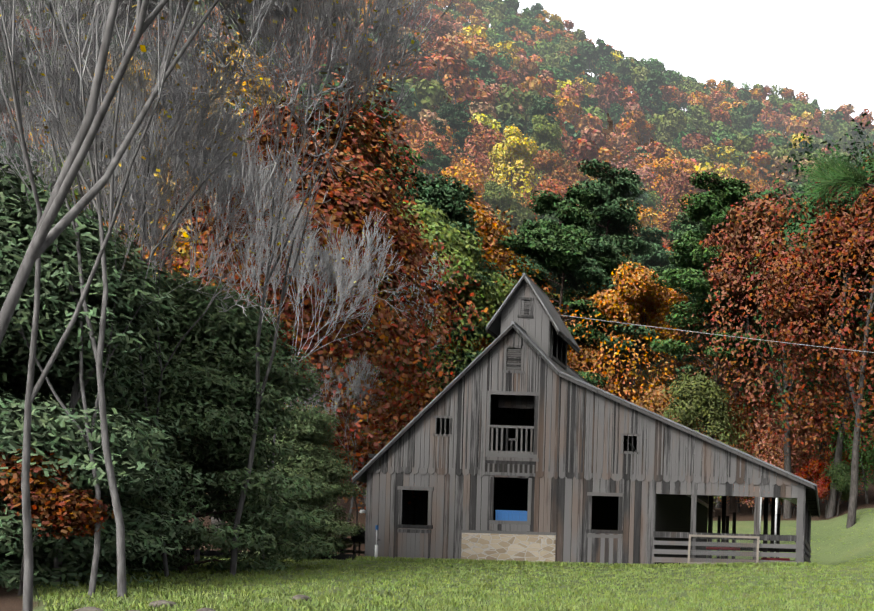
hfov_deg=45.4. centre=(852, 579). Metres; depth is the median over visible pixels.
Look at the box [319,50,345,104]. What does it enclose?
forest tree
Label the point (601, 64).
forest tree
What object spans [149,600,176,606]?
rock
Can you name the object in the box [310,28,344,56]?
forest tree
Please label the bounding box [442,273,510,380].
edge tree
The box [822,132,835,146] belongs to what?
forest tree
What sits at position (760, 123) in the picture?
forest tree
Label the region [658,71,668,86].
forest pine
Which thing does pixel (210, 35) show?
forest tree
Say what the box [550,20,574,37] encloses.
forest tree
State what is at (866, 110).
forest tree
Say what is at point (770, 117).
forest tree
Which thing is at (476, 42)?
forest tree
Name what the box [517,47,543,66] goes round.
forest tree
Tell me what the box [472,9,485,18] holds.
forest tree
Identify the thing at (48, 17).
forest tree
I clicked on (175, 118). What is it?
bare tree
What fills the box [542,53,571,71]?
forest tree
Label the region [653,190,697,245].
forest tree
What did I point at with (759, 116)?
forest tree
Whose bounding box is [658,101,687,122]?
forest tree
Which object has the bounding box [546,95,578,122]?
forest tree
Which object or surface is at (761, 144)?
forest tree
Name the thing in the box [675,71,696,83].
forest tree
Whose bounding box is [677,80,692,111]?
forest tree
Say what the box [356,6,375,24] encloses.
forest tree
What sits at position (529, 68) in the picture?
forest tree
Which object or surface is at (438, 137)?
forest tree
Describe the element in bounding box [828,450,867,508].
shrub
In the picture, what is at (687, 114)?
forest tree
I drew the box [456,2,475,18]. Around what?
forest tree
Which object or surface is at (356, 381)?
bare tree
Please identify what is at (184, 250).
yellow maple tree
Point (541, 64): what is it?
forest tree
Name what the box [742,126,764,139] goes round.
forest tree
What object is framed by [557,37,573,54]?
forest tree
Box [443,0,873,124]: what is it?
sky
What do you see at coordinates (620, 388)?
edge tree
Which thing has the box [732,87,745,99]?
forest tree
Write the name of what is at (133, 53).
forest tree
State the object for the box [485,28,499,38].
forest tree
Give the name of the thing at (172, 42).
forest tree
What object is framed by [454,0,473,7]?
forest tree
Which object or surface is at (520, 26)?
forest tree
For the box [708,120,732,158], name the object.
forest tree
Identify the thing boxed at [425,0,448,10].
forest tree
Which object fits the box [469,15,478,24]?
forest tree
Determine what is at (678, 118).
forest tree
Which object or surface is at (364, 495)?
forest tree
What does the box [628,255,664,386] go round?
forest pine
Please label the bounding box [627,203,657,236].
forest tree
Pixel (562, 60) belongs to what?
forest tree
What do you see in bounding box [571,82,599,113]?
forest tree
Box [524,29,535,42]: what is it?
forest pine
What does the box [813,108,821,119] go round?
forest tree
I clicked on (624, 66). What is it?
forest tree
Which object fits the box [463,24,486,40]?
forest tree
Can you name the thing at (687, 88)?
forest tree
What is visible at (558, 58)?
forest tree
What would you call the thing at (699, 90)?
forest tree
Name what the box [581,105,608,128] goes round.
forest tree
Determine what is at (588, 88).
forest tree
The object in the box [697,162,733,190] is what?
forest tree
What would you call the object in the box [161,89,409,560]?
bare tree
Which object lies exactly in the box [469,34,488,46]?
forest tree
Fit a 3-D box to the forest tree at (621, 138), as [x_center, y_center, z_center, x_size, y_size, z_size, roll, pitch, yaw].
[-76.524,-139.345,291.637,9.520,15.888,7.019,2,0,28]
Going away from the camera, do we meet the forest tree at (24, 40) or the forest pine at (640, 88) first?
the forest tree at (24, 40)
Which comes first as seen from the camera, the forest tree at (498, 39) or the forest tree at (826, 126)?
the forest tree at (498, 39)
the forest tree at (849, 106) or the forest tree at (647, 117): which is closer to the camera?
the forest tree at (647, 117)
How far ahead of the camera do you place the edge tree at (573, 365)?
68.41 m
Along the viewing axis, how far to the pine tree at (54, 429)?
19.10 m
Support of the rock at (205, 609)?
on the ground
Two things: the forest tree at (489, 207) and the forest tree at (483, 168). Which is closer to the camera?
the forest tree at (489, 207)
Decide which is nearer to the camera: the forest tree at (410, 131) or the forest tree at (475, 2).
the forest tree at (410, 131)
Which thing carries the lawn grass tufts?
on the ground
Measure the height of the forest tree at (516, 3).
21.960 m
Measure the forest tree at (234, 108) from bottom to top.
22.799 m
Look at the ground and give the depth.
29.84 m
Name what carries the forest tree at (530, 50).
on the ground
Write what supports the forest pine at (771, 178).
on the ground
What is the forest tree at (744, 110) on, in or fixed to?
on the ground
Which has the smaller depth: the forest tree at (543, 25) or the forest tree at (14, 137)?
the forest tree at (14, 137)
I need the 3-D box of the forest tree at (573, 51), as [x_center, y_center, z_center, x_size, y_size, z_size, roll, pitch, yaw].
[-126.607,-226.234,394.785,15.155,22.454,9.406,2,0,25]
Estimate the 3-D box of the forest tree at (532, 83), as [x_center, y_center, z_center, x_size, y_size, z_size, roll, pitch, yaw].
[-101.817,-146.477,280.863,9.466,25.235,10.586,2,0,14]
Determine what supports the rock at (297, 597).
on the ground
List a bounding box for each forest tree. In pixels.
[0,84,49,150]
[0,106,43,142]
[0,137,41,170]
[0,139,25,176]
[1,57,66,130]
[3,16,31,31]
[11,29,38,54]
[15,5,66,32]
[24,27,65,58]
[24,133,60,162]
[33,144,190,272]
[35,149,57,171]
[42,150,65,171]
[103,100,350,403]
[108,35,156,63]
[127,26,163,57]
[154,28,193,50]
[173,7,208,41]
[176,251,457,466]
[192,0,223,17]
[192,24,240,43]
[198,57,262,93]
[204,7,222,24]
[212,42,257,73]
[216,100,249,142]
[217,18,236,39]
[223,9,251,41]
[256,45,286,68]
[258,62,308,96]
[259,25,322,77]
[268,20,326,55]
[271,95,305,113]
[282,80,325,123]
[287,55,333,101]
[288,82,326,126]
[304,63,340,116]
[309,74,343,103]
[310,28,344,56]
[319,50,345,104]
[335,17,362,44]
[340,390,407,471]
[342,173,516,437]
[355,0,377,12]
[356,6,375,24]
[356,22,372,33]
[357,67,399,104]
[361,173,451,503]
[368,41,383,69]
[375,80,424,127]
[379,45,424,80]
[386,115,449,171]
[395,23,410,40]
[396,13,419,29]
[400,75,451,115]
[402,129,458,185]
[405,8,438,35]
[405,25,426,45]
[405,60,434,84]
[408,0,426,12]
[409,138,480,205]
[413,109,448,128]
[416,36,456,107]
[416,120,455,159]
[418,9,428,23]
[418,20,452,43]
[418,183,582,383]
[420,41,435,62]
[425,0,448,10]
[426,9,449,21]
[427,4,443,11]
[433,0,458,8]
[433,14,442,20]
[433,158,488,211]
[436,33,468,102]
[439,53,494,118]
[442,8,465,18]
[442,73,471,104]
[442,124,484,162]
[446,12,468,23]
[448,20,463,32]
[450,31,487,49]
[450,36,477,104]
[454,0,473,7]
[454,120,506,204]
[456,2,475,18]
[458,116,494,142]
[462,25,490,43]
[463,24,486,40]
[465,66,477,76]
[467,112,500,140]
[468,100,502,122]
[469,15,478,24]
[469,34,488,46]
[470,0,479,8]
[470,22,487,32]
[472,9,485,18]
[473,112,496,132]
[475,63,522,90]
[475,159,521,215]
[476,0,491,16]
[476,41,501,65]
[476,46,495,67]
[477,203,511,233]
[479,17,489,27]
[481,153,543,210]
[482,1,506,23]
[482,124,541,215]
[482,170,528,208]
[483,2,495,14]
[483,180,535,237]
[483,232,512,266]
[484,87,521,119]
[485,7,503,21]
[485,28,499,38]
[485,82,524,113]
[490,18,500,29]
[490,51,512,71]
[493,30,508,36]
[494,35,511,43]
[494,40,518,65]
[494,82,545,136]
[501,7,516,17]
[501,25,530,42]
[503,102,519,120]
[506,52,519,69]
[507,15,534,32]
[509,0,519,11]
[512,35,534,48]
[513,58,540,89]
[513,84,543,99]
[513,193,539,220]
[514,52,527,62]
[516,40,527,50]
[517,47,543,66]
[520,76,547,98]
[521,7,531,16]
[524,45,540,59]
[525,173,554,190]
[526,114,576,186]
[528,177,578,214]
[531,148,590,189]
[532,25,551,40]
[533,18,544,28]
[534,32,550,41]
[534,39,559,59]
[535,14,545,25]
[535,66,556,79]
[536,61,550,70]
[537,23,551,31]
[537,75,584,113]
[538,69,554,95]
[541,179,571,206]
[542,9,550,21]
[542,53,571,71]
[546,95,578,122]
[546,112,569,122]
[547,34,565,44]
[547,114,566,134]
[548,13,564,28]
[549,52,563,68]
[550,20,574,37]
[550,28,576,46]
[551,66,567,84]
[552,79,577,116]
[554,46,581,59]
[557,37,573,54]
[557,133,602,162]
[559,54,576,78]
[559,136,573,159]
[563,19,580,40]
[563,255,693,402]
[570,29,586,45]
[570,138,600,169]
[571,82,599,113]
[571,112,604,131]
[572,76,595,96]
[576,41,598,93]
[581,60,590,72]
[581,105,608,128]
[581,126,598,137]
[581,128,607,159]
[593,81,621,112]
[594,66,611,80]
[595,56,619,75]
[595,74,630,87]
[597,145,623,173]
[599,72,639,131]
[601,134,618,149]
[607,102,625,123]
[608,132,633,147]
[611,51,621,63]
[611,148,659,192]
[611,346,682,385]
[611,354,648,397]
[613,71,628,105]
[613,116,640,142]
[614,57,650,75]
[617,140,637,155]
[620,102,643,121]
[620,254,693,390]
[623,147,661,195]
[624,110,656,145]
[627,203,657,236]
[628,66,649,87]
[631,192,662,226]
[632,244,674,266]
[634,70,664,101]
[634,282,795,507]
[636,109,652,142]
[636,151,695,222]
[638,59,663,72]
[638,183,668,227]
[641,58,650,69]
[643,146,685,163]
[644,94,653,115]
[646,58,665,72]
[646,141,667,180]
[646,211,688,246]
[648,113,673,140]
[651,159,706,242]
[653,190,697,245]
[654,196,676,226]
[656,132,677,147]
[658,87,688,106]
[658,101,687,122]
[659,84,678,102]
[659,193,699,246]
[660,106,687,137]
[661,142,679,154]
[663,69,682,85]
[669,82,708,112]
[670,157,700,170]
[672,87,687,108]
[673,124,696,137]
[673,131,693,155]
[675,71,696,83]
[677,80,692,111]
[679,105,694,116]
[680,132,712,152]
[682,148,702,158]
[684,115,713,135]
[686,90,710,134]
[687,104,711,128]
[689,88,705,104]
[689,155,723,168]
[694,161,731,182]
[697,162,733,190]
[701,143,736,166]
[705,96,714,109]
[706,79,729,91]
[706,90,724,109]
[706,109,732,142]
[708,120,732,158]
[710,129,737,146]
[712,134,754,171]
[715,145,753,179]
[717,162,757,181]
[718,100,745,113]
[719,138,749,156]
[721,79,734,93]
[724,97,736,105]
[725,126,742,135]
[728,105,749,129]
[728,110,747,131]
[729,86,737,96]
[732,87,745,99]
[736,88,751,102]
[737,113,873,517]
[739,351,815,394]
[741,82,758,91]
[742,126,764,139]
[743,132,758,149]
[744,144,793,181]
[745,101,762,128]
[746,99,765,109]
[747,150,793,181]
[748,88,762,100]
[749,123,762,128]
[749,173,785,190]
[749,180,775,194]
[751,115,765,129]
[751,134,776,152]
[753,84,763,100]
[757,109,764,123]
[760,85,771,99]
[761,99,780,125]
[761,109,783,129]
[761,182,794,211]
[764,129,783,135]
[765,94,794,114]
[765,131,786,138]
[768,84,787,100]
[768,135,792,147]
[770,156,820,187]
[772,132,789,142]
[776,145,816,198]
[778,114,791,135]
[781,88,809,103]
[781,103,807,116]
[785,181,806,196]
[786,117,810,134]
[790,100,814,117]
[790,111,813,128]
[790,133,810,150]
[796,116,820,132]
[800,127,823,139]
[804,152,828,163]
[809,135,826,148]
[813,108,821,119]
[813,119,836,135]
[821,145,835,156]
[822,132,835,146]
[823,108,834,122]
[825,103,854,119]
[829,150,849,160]
[832,126,850,150]
[835,106,851,122]
[837,121,850,152]
[846,122,864,157]
[852,113,872,130]
[855,129,873,150]
[857,149,873,161]
[860,108,873,132]
[863,127,873,144]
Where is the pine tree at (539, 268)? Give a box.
[498,219,585,329]
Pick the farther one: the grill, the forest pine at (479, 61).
the forest pine at (479, 61)
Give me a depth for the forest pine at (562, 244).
66.23 m
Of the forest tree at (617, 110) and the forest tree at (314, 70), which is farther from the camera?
the forest tree at (617, 110)
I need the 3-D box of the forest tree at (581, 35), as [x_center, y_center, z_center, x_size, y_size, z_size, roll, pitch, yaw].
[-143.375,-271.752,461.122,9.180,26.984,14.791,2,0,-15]
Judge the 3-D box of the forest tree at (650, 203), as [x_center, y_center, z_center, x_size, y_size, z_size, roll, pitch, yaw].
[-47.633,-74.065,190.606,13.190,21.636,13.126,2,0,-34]
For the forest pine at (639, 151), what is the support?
on the ground
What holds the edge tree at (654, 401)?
on the ground
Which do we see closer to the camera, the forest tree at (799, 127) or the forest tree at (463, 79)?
the forest tree at (463, 79)
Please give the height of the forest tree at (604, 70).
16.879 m
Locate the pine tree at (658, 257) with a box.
[628,226,686,384]
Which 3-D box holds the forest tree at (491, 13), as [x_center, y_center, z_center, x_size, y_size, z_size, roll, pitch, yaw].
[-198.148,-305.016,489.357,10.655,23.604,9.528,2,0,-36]
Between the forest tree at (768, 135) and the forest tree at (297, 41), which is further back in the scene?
the forest tree at (768, 135)
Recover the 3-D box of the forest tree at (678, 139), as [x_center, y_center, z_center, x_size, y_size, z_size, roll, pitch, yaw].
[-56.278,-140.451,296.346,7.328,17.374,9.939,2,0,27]
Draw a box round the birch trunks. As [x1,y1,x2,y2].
[759,497,777,551]
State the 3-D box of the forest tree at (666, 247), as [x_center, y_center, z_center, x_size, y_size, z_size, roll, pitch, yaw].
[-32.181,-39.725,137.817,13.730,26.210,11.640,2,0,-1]
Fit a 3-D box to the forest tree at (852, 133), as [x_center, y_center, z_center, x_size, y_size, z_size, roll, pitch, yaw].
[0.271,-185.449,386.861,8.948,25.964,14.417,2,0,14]
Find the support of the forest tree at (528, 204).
on the ground
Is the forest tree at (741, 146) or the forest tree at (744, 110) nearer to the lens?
the forest tree at (741, 146)
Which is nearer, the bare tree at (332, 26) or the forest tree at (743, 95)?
the bare tree at (332, 26)
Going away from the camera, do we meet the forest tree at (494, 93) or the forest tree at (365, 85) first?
the forest tree at (365, 85)
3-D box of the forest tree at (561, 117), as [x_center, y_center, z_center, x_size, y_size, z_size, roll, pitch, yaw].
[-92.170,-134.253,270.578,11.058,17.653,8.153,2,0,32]
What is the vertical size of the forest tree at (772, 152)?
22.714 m
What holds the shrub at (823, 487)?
on the ground
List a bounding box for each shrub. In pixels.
[0,444,113,595]
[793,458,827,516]
[813,472,831,517]
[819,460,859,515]
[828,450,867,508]
[830,481,849,511]
[843,443,873,502]
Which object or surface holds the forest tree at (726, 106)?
on the ground
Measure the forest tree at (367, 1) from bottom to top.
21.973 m
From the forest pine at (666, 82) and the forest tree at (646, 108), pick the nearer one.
the forest tree at (646, 108)
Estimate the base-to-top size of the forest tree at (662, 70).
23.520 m
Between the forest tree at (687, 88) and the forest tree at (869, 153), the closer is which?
the forest tree at (869, 153)
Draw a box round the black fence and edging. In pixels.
[168,535,364,559]
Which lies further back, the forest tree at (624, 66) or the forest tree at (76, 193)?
the forest tree at (624, 66)
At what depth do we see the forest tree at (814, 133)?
381.10 m
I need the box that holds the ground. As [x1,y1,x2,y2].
[0,7,873,610]
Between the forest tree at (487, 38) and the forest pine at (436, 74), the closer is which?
the forest pine at (436, 74)
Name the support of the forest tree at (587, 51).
on the ground
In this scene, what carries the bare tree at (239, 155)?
on the ground
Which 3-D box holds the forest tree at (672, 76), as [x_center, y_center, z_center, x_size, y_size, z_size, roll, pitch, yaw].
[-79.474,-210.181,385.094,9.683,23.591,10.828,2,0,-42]
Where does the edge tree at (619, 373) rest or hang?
on the ground
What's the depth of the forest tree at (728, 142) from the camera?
288.27 m
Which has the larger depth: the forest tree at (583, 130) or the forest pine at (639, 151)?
the forest tree at (583, 130)
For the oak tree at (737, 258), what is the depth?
61.55 m
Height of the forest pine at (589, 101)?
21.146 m
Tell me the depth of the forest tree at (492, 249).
65.78 m
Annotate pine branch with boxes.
[794,142,873,219]
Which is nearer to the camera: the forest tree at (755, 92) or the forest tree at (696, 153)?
the forest tree at (696, 153)
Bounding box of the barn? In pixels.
[352,273,819,565]
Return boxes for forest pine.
[19,13,43,31]
[188,39,220,66]
[225,96,254,108]
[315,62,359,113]
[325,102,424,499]
[356,32,382,72]
[380,104,400,138]
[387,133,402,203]
[397,33,422,60]
[416,140,451,181]
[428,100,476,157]
[430,53,447,105]
[459,99,479,123]
[465,51,497,86]
[484,186,618,387]
[497,19,516,37]
[497,114,528,140]
[503,0,514,14]
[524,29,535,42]
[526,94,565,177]
[529,3,546,26]
[537,208,560,222]
[552,208,664,369]
[561,121,581,141]
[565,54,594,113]
[579,95,600,116]
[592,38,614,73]
[626,182,651,225]
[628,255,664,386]
[629,146,653,161]
[632,81,645,109]
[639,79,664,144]
[648,171,766,517]
[651,220,696,372]
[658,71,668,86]
[671,185,775,512]
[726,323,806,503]
[763,176,784,187]
[772,107,783,130]
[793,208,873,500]
[794,141,818,180]
[798,294,870,504]
[809,99,824,122]
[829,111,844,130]
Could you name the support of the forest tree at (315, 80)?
on the ground
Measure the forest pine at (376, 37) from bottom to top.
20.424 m
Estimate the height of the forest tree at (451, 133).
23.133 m
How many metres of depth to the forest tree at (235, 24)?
275.38 m
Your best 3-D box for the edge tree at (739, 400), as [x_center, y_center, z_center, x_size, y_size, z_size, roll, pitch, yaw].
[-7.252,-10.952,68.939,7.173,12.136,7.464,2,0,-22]
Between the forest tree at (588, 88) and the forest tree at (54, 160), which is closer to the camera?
the forest tree at (54, 160)
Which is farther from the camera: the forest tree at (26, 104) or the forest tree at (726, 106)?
the forest tree at (726, 106)
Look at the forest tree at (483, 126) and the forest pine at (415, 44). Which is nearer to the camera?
the forest tree at (483, 126)
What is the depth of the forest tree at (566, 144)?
230.75 m
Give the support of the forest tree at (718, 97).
on the ground
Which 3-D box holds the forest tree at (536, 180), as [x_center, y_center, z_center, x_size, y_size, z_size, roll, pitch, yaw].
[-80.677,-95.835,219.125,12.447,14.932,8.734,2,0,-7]
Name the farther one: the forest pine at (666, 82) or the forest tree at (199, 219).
the forest pine at (666, 82)
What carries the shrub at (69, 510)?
on the ground
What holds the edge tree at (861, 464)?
on the ground
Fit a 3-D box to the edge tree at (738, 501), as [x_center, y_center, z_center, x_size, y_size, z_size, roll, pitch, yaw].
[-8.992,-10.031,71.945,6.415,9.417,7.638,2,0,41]
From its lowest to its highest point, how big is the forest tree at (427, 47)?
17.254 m
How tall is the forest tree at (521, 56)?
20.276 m
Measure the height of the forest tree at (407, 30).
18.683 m
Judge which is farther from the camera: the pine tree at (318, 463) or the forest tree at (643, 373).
the forest tree at (643, 373)
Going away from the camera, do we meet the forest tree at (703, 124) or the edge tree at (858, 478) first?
the edge tree at (858, 478)
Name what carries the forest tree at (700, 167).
on the ground
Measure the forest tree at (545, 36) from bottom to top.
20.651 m
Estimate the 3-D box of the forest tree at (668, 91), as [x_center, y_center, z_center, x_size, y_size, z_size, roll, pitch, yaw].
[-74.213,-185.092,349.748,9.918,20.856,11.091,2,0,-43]
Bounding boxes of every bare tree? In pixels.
[0,0,180,610]
[0,0,207,248]
[0,0,239,596]
[0,0,257,596]
[0,0,313,561]
[0,0,323,576]
[0,0,366,344]
[0,0,414,584]
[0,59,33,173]
[112,0,456,575]
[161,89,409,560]
[285,348,385,553]
[331,246,452,549]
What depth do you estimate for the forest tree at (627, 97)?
319.92 m
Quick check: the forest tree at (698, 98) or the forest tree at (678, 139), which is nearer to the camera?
the forest tree at (678, 139)
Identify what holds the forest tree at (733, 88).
on the ground
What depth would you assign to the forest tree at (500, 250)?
145.57 m
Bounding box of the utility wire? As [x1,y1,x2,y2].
[561,315,873,352]
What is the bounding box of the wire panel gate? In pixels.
[687,534,759,564]
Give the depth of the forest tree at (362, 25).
277.26 m
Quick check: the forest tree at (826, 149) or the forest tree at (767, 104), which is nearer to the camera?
the forest tree at (826, 149)
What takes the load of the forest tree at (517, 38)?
on the ground
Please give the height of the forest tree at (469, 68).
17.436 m
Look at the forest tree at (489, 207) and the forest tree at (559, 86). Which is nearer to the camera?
the forest tree at (489, 207)
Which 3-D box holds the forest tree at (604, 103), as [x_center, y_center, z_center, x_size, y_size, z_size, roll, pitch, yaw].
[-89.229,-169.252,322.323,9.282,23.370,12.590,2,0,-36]
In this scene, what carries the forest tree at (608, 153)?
on the ground
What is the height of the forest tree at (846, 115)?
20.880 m
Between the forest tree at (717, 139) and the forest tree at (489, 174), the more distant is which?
the forest tree at (717, 139)
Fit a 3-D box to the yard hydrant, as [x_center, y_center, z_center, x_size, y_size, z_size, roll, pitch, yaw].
[-17.536,-1.340,32.624,0.172,1.320,0.110,2,0,-2]
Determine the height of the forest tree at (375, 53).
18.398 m
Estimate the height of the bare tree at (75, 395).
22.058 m
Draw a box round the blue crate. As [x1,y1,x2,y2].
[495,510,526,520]
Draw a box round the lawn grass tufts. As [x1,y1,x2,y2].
[35,510,873,610]
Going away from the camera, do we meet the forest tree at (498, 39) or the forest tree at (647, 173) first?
the forest tree at (647, 173)
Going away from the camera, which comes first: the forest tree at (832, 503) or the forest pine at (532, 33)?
the forest tree at (832, 503)
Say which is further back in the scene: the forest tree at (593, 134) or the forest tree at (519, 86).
the forest tree at (519, 86)
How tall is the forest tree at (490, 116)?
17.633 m
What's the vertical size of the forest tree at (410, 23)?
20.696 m
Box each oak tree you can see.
[161,57,488,513]
[185,249,381,493]
[661,292,805,500]
[682,192,873,518]
[740,145,873,527]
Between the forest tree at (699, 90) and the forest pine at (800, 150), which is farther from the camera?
the forest tree at (699, 90)
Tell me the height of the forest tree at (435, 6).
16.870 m
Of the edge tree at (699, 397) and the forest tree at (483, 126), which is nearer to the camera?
the edge tree at (699, 397)
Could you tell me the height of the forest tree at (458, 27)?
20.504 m
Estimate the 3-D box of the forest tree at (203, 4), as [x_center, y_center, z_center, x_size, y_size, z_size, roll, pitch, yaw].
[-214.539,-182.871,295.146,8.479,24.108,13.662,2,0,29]
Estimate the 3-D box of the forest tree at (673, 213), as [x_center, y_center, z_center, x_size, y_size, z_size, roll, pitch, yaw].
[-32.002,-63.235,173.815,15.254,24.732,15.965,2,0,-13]
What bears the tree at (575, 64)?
on the ground
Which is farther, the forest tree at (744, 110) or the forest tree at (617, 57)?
the forest tree at (617, 57)
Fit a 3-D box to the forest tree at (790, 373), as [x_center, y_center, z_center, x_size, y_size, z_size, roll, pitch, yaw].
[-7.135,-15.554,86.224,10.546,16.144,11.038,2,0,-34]
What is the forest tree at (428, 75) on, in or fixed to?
on the ground
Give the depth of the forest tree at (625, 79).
353.35 m
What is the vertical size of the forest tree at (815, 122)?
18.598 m
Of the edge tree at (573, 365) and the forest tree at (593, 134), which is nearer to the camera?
the edge tree at (573, 365)
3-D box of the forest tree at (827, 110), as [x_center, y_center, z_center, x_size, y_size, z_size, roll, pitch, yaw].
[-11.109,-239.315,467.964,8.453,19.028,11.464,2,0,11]
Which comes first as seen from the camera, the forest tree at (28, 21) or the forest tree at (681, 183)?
the forest tree at (681, 183)
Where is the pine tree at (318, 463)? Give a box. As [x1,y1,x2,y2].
[214,403,365,559]
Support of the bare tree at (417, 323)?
on the ground
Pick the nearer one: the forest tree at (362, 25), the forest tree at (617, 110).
the forest tree at (362, 25)
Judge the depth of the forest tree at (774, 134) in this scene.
314.58 m
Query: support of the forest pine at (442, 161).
on the ground
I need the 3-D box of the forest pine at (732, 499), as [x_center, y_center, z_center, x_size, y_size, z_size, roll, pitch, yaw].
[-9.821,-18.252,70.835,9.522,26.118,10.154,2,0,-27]
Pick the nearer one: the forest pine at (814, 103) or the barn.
the barn
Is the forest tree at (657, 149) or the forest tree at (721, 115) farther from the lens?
the forest tree at (721, 115)
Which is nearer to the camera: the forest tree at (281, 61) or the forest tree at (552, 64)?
the forest tree at (281, 61)
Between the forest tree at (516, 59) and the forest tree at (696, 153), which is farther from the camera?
the forest tree at (516, 59)
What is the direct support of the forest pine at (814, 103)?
on the ground
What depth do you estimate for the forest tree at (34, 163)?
178.04 m
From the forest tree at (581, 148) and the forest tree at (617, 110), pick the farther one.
the forest tree at (617, 110)
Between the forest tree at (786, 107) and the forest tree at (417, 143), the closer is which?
the forest tree at (417, 143)
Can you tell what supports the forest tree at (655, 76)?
on the ground
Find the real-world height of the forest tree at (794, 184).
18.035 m
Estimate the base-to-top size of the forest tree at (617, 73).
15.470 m
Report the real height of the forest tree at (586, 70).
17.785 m
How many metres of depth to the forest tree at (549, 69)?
323.87 m
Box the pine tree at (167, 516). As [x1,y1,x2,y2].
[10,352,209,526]
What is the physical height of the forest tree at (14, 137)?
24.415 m
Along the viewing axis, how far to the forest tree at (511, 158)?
183.59 m
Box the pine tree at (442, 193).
[390,164,500,397]
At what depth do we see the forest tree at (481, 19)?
497.72 m
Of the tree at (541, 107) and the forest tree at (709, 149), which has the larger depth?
the forest tree at (709, 149)
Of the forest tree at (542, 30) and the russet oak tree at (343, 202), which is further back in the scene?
the forest tree at (542, 30)
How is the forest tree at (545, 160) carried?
on the ground
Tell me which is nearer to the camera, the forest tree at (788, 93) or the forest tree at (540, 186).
the forest tree at (540, 186)
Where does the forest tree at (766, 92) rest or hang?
on the ground
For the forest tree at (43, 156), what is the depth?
182.44 m
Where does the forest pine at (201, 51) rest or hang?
on the ground
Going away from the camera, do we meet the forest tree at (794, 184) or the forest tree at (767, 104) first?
the forest tree at (794, 184)
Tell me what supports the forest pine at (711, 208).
on the ground
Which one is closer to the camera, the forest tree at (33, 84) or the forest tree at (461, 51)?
the forest tree at (33, 84)
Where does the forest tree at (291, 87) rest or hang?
on the ground
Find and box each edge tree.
[380,382,449,446]
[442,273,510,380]
[562,316,616,393]
[597,343,642,398]
[597,365,639,402]
[634,380,705,438]
[635,354,703,429]
[660,356,761,506]
[709,421,781,511]
[716,364,813,514]
[733,403,813,514]
[765,395,829,508]
[766,378,873,507]
[821,374,873,503]
[827,442,864,495]
[859,429,873,477]
[860,415,873,483]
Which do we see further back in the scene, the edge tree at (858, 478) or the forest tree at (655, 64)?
the forest tree at (655, 64)
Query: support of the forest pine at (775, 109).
on the ground
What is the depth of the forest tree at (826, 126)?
416.47 m
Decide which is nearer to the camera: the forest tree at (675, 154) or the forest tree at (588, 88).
the forest tree at (675, 154)
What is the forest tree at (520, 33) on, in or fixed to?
on the ground
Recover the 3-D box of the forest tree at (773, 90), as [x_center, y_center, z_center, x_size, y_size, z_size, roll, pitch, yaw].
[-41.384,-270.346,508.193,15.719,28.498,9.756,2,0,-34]
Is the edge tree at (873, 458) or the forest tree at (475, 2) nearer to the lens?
the edge tree at (873, 458)
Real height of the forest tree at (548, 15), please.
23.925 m
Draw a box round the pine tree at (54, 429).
[0,156,214,591]
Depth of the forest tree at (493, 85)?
260.58 m
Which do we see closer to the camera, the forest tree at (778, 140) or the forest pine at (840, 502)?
the forest pine at (840, 502)
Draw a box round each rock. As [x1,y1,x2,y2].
[73,607,104,610]
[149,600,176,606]
[196,608,214,610]
[292,594,310,600]
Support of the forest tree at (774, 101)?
on the ground
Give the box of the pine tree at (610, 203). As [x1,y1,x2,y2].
[538,159,659,374]
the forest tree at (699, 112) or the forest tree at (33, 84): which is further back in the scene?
the forest tree at (699, 112)
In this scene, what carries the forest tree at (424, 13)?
on the ground
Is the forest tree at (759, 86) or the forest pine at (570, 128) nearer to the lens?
the forest pine at (570, 128)
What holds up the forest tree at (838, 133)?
on the ground
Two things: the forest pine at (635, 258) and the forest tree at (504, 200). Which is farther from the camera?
the forest tree at (504, 200)
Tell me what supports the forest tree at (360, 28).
on the ground
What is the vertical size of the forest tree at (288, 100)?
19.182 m
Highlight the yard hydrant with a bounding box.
[374,525,379,556]
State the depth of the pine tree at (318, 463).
32.40 m
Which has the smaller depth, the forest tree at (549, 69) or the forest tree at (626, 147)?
the forest tree at (626, 147)
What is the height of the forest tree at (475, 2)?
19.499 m
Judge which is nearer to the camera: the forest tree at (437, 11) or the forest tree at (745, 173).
the forest tree at (745, 173)
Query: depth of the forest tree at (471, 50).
284.48 m
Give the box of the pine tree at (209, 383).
[10,259,344,574]
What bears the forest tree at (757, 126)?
on the ground
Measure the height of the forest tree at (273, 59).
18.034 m
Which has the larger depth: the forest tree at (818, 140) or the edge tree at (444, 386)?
the forest tree at (818, 140)
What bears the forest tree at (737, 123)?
on the ground
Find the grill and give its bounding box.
[341,528,364,555]
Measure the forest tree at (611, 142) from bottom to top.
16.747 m
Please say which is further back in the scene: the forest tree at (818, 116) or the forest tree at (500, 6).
the forest tree at (500, 6)
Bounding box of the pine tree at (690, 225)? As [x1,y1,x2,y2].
[649,211,734,396]
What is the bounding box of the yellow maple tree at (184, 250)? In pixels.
[43,31,349,531]
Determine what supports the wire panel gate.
on the ground
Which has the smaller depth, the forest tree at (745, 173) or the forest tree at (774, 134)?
the forest tree at (745, 173)
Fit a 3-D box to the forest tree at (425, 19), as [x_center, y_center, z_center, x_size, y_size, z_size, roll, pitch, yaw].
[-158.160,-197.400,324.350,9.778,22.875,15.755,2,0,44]
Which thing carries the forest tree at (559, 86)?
on the ground
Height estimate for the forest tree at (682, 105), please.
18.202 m

